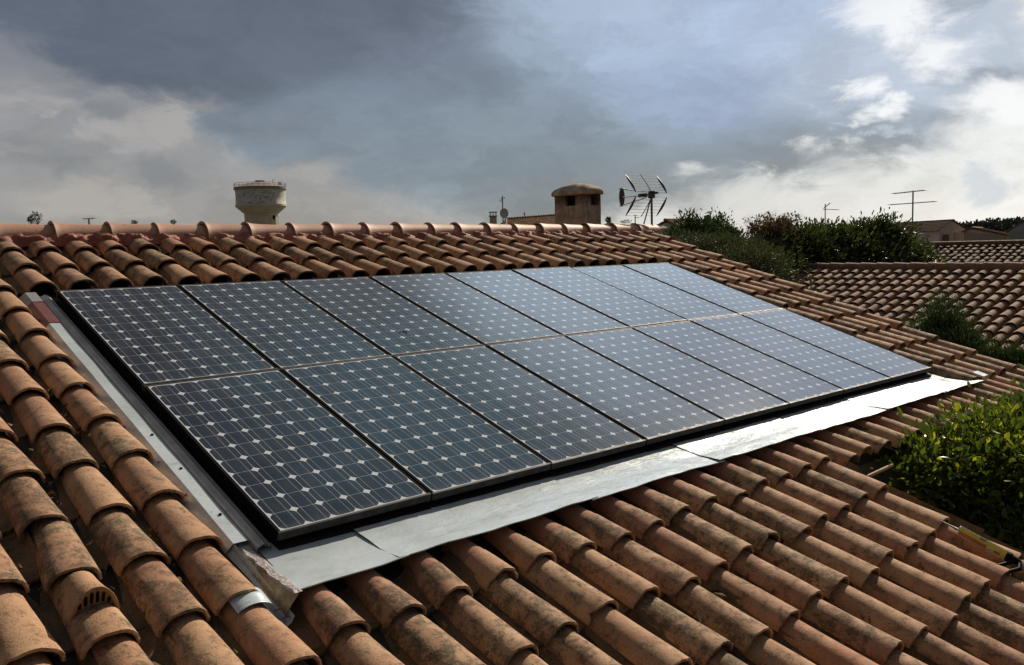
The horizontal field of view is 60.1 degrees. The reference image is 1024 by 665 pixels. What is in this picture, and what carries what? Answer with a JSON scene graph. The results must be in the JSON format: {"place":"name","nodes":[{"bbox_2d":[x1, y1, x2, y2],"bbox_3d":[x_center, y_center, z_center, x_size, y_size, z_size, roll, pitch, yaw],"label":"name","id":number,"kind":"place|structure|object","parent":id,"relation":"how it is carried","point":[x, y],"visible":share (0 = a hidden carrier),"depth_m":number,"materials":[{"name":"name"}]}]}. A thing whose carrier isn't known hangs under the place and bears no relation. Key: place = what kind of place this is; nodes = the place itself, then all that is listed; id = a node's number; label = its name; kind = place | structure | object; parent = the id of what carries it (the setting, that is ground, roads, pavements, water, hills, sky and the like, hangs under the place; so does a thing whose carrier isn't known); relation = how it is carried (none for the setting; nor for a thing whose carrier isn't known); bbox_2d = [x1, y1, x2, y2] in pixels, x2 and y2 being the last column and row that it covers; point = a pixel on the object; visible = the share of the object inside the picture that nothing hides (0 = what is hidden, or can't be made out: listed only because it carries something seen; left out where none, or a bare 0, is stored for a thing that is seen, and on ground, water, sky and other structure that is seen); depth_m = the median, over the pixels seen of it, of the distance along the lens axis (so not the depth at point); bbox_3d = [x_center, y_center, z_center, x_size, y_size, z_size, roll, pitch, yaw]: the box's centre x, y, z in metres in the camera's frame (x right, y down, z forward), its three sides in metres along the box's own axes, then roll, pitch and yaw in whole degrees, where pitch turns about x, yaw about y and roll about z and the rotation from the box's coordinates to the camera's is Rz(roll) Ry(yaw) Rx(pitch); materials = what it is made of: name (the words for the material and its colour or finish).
{"place":"outdoors","nodes":[
{"label":"outdoors","id":0,"kind":"place"},
{"bbox_2d":[233,180,286,224],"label":"water tower","id":1,"kind":"structure","parent":0,"point":[260,202],"depth_m":261.98,"materials":[{"name":"concrete"}]},
{"bbox_2d":[0,0,1023,238],"label":"sky","id":2,"kind":"structure","parent":0,"point":[378,112],"materials":[{"name":"grey"}]},
{"bbox_2d":[489,212,554,224],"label":"pale roof house","id":3,"kind":"structure","parent":0,"point":[543,219],"depth_m":99.95,"materials":[{"name":"concrete"}]},
{"bbox_2d":[500,196,507,223],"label":"roof antenna","id":4,"kind":"object","parent":3,"relation":"on","point":[503,213],"visible":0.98,"depth_m":94.12,"materials":[{"name":"grey metal"}]},
{"bbox_2d":[657,218,724,234],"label":"house","id":5,"kind":"structure","parent":0,"point":[666,223],"depth_m":58.91,"materials":[{"name":"tile"}]},
{"bbox_2d":[824,203,838,223],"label":"roof antenna","id":6,"kind":"object","parent":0,"point":[825,209],"visible":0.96,"depth_m":56.07,"materials":[{"name":"grey metal"}]},
{"bbox_2d":[888,190,937,222],"bbox_3d":[15.565,-4.357,34.398,1.780,2.326,0.497,1,6,24],"label":"roof antenna","id":7,"kind":"object","parent":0,"point":[913,202],"visible":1,"depth_m":34.31,"materials":[{"name":"grey metal"}]},
{"bbox_2d":[894,219,966,241],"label":"gable house","id":8,"kind":"structure","parent":0,"point":[945,230],"depth_m":107.54,"materials":[{"name":"tile"}]},
{"bbox_2d":[942,235,948,240],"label":"window","id":9,"kind":"structure","parent":8,"relation":"in","point":[944,237],"depth_m":106.45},
{"bbox_2d":[954,233,963,240],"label":"garage door","id":10,"kind":"structure","parent":8,"relation":"in","point":[957,236],"depth_m":108.06,"materials":[{"name":"beige"}]},
{"bbox_2d":[922,240,1023,262],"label":"dark roof house","id":11,"kind":"structure","parent":0,"point":[1001,251],"depth_m":30.40,"materials":[{"name":"tile"}]},
{"bbox_2d":[961,226,1007,240],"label":"brown house","id":12,"kind":"structure","parent":0,"point":[972,233],"depth_m":96.03,"materials":[{"name":"brown paint"}]},
{"bbox_2d":[1005,219,1023,239],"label":"grey house","id":13,"kind":"structure","parent":0,"point":[1015,232],"depth_m":74.62,"materials":[{"name":"tile"}]},
{"label":"ground","id":14,"kind":"structure","parent":0,"visible":0},
{"bbox_2d":[26,215,32,223],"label":"distant tree","id":15,"kind":"object","parent":14,"relation":"on","point":[29,219],"visible":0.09,"depth_m":79.40,"materials":[{"name":"green plant"}]},
{"bbox_2d":[30,211,42,223],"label":"distant tree","id":16,"kind":"object","parent":14,"relation":"on","point":[37,221],"visible":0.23,"depth_m":78.75,"materials":[{"name":"green plant"}]},
{"bbox_2d":[0,183,1023,664],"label":"tiled roof","id":17,"kind":"structure","parent":14,"relation":"on","point":[818,547],"depth_m":4.21,"materials":[{"name":"ceramic"}]},
{"bbox_2d":[1,292,248,553],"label":"side flashing","id":18,"kind":"object","parent":17,"relation":"attached to","point":[202,505],"visible":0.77,"depth_m":4.50,"materials":[{"name":"metal"}]},
{"bbox_2d":[40,295,271,552],"bbox_3d":[-2.084,0.349,4.830,0.070,1.048,3.063,-6,7,-42],"label":"mounting rail","id":19,"kind":"object","parent":17,"relation":"attached to","point":[237,516],"visible":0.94,"depth_m":4.45,"materials":[{"name":"metal"}]},
{"bbox_2d":[221,544,301,626],"bbox_3d":[-1.055,1.012,3.528,0.261,0.211,0.528,-6,7,-42],"label":"corner flashing","id":20,"kind":"object","parent":17,"relation":"on","point":[274,592],"visible":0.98,"depth_m":3.50,"materials":[{"name":"metal"}]},
{"bbox_2d":[54,296,931,549],"bbox_3d":[0.394,0.102,7.041,6.565,1.071,3.074,-6,7,-42],"label":"mounting tray","id":21,"kind":"object","parent":17,"relation":"on","point":[291,542],"visible":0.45,"depth_m":4.74,"materials":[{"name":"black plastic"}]},
{"bbox_2d":[57,285,277,390],"bbox_3d":[-2.232,-0.013,5.642,0.806,0.040,1.576,-6,25,-42],"label":"solar panel","id":22,"kind":"object","parent":21,"relation":"on","point":[145,335],"visible":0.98,"depth_m":5.55,"materials":[{"name":"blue glass"}]},
{"bbox_2d":[179,280,388,369],"bbox_3d":[-1.625,-0.079,6.189,0.806,0.040,1.576,-6,25,-42],"label":"solar panel","id":23,"kind":"object","parent":21,"relation":"on","point":[279,324],"visible":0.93,"depth_m":6.11,"materials":[{"name":"blue glass"}]},
{"bbox_2d":[144,369,430,540],"bbox_3d":[-1.205,0.555,4.570,0.806,0.038,1.576,-7,25,-42],"label":"solar panel","id":24,"kind":"object","parent":21,"relation":"on","point":[283,454],"visible":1,"depth_m":4.44,"materials":[{"name":"blue glass"}]},
{"bbox_2d":[282,277,483,355],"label":"solar panel","id":25,"kind":"object","parent":21,"relation":"on","point":[378,315],"visible":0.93,"depth_m":6.66,"materials":[{"name":"blue glass"}]},
{"bbox_2d":[281,355,550,500],"bbox_3d":[-0.597,0.487,5.117,0.806,0.040,1.576,-6,26,-42],"label":"solar panel","id":26,"kind":"object","parent":21,"relation":"on","point":[435,441],"visible":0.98,"depth_m":5.00,"materials":[{"name":"blue glass"}]},
{"bbox_2d":[369,273,561,344],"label":"solar panel","id":27,"kind":"object","parent":21,"relation":"on","point":[478,316],"visible":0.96,"depth_m":7.21,"materials":[{"name":"blue glass"}]},
{"bbox_2d":[393,345,645,469],"bbox_3d":[0.009,0.424,5.665,0.806,0.039,1.576,-6,25,-42],"label":"solar panel","id":28,"kind":"object","parent":21,"relation":"on","point":[555,427],"visible":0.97,"depth_m":5.56,"materials":[{"name":"blue glass"}]},
{"bbox_2d":[446,270,629,335],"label":"solar panel","id":29,"kind":"object","parent":21,"relation":"on","point":[546,306],"visible":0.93,"depth_m":7.76,"materials":[{"name":"blue glass"}]},
{"bbox_2d":[512,266,687,327],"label":"solar panel","id":30,"kind":"object","parent":21,"relation":"on","point":[617,304],"visible":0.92,"depth_m":8.31,"materials":[{"name":"blue glass"}]},
{"bbox_2d":[486,335,723,444],"bbox_3d":[0.617,0.355,6.211,0.806,0.039,1.576,-6,25,-42],"label":"solar panel","id":31,"kind":"object","parent":21,"relation":"on","point":[649,412],"visible":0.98,"depth_m":6.11,"materials":[{"name":"blue glass"}]},
{"bbox_2d":[572,265,738,320],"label":"solar panel","id":32,"kind":"object","parent":21,"relation":"on","point":[677,301],"visible":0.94,"depth_m":8.87,"materials":[{"name":"blue glass"}]},
{"bbox_2d":[565,327,788,424],"bbox_3d":[1.224,0.289,6.758,0.806,0.038,1.576,-6,25,-42],"label":"solar panel","id":33,"kind":"object","parent":21,"relation":"on","point":[727,398],"visible":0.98,"depth_m":6.67,"materials":[{"name":"blue glass"}]},
{"bbox_2d":[623,263,783,313],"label":"solar panel","id":34,"kind":"object","parent":21,"relation":"on","point":[718,294],"visible":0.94,"depth_m":9.41,"materials":[{"name":"blue glass"}]},
{"bbox_2d":[632,321,843,407],"bbox_3d":[1.832,0.223,7.305,0.806,0.038,1.576,-6,25,-42],"label":"solar panel","id":35,"kind":"object","parent":21,"relation":"on","point":[791,385],"visible":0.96,"depth_m":7.22,"materials":[{"name":"blue glass"}]},
{"bbox_2d":[690,314,890,393],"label":"solar panel","id":36,"kind":"object","parent":21,"relation":"on","point":[847,376],"visible":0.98,"depth_m":7.77,"materials":[{"name":"blue glass"}]},
{"bbox_2d":[741,309,931,381],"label":"solar panel","id":37,"kind":"object","parent":21,"relation":"on","point":[893,366],"visible":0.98,"depth_m":8.32,"materials":[{"name":"blue glass"}]},
{"bbox_2d":[236,371,987,589],"bbox_3d":[1.622,0.668,5.983,7.121,0.104,0.526,-6,7,-42],"label":"front flashing","id":38,"kind":"object","parent":17,"relation":"attached to","point":[357,550],"visible":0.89,"depth_m":4.60,"materials":[{"name":"metal"}]},
{"bbox_2d":[619,174,666,224],"bbox_3d":[1.801,-1.643,12.634,0.674,1.211,0.721,-6,7,-42],"label":"tv antenna","id":39,"kind":"object","parent":17,"relation":"attached to","point":[650,194],"visible":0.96,"depth_m":12.50,"materials":[{"name":"black metal"}]},
{"bbox_2d":[868,464,893,476],"bbox_3d":[2.457,0.934,5.934,0.308,0.065,0.024,-5,6,-31],"label":"timber batten","id":40,"kind":"object","parent":17,"relation":"attached to","point":[876,472],"visible":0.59,"depth_m":5.94,"materials":[{"name":"beige wood"}]},
{"bbox_2d":[941,520,1023,573],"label":"caulking gun","id":41,"kind":"object","parent":17,"relation":"on","point":[1009,558],"visible":1,"depth_m":4.84,"materials":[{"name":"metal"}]},
{"bbox_2d":[605,216,610,222],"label":"distant tree","id":42,"kind":"object","parent":14,"relation":"on","point":[607,219],"visible":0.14,"depth_m":69.00,"materials":[{"name":"green plant"}]},
{"bbox_2d":[661,207,748,239],"bbox_3d":[5.899,-0.997,28.725,4.045,6.105,2.645,-6,7,-42],"label":"upright bush","id":43,"kind":"object","parent":14,"relation":"on","point":[705,224],"visible":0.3,"depth_m":28.07,"materials":[{"name":"green plant"}]},
{"bbox_2d":[664,224,806,282],"bbox_3d":[4.679,0.418,18.018,3.035,5.358,4.051,-2,6,-11],"label":"olive tree","id":44,"kind":"object","parent":14,"relation":"on","point":[748,251],"visible":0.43,"depth_m":16.87,"materials":[{"name":"green plant"}]},
{"bbox_2d":[742,211,806,253],"bbox_3d":[6.707,-2.441,22.641,1.637,1.356,1.835,0,6,17],"label":"twiggy shrub","id":45,"kind":"object","parent":14,"relation":"on","point":[777,227],"visible":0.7,"depth_m":22.14,"materials":[{"name":"green plant"}]},
{"bbox_2d":[755,207,948,278],"bbox_3d":[8.592,-0.402,23.260,7.560,5.806,3.255,-6,7,-42],"label":"laurel tree","id":46,"kind":"object","parent":14,"relation":"on","point":[875,240],"visible":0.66,"depth_m":22.76,"materials":[{"name":"green plant"}]},
{"bbox_2d":[757,261,1023,369],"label":"hedge plants","id":47,"kind":"object","parent":14,"relation":"on","point":[1020,366],"depth_m":16.01,"materials":[{"name":"green plant"}]},
{"bbox_2d":[785,262,1023,352],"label":"neighbour house","id":48,"kind":"structure","parent":14,"relation":"on","point":[992,293],"depth_m":18.09,"materials":[{"name":"tile"}]},
{"bbox_2d":[871,376,1023,551],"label":"leafy bush","id":49,"kind":"object","parent":14,"relation":"on","point":[973,474],"visible":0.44,"depth_m":6.09,"materials":[{"name":"green plant"}]},
{"bbox_2d":[888,287,1023,368],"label":"feathery shrub","id":50,"kind":"object","parent":14,"relation":"on","point":[941,324],"visible":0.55,"depth_m":10.75,"materials":[{"name":"green plant"}]},
{"bbox_2d":[957,216,1023,232],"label":"distant wood","id":51,"kind":"object","parent":14,"relation":"on","point":[1004,224],"visible":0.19,"depth_m":229.82,"materials":[{"name":"green plant"}]}
]}

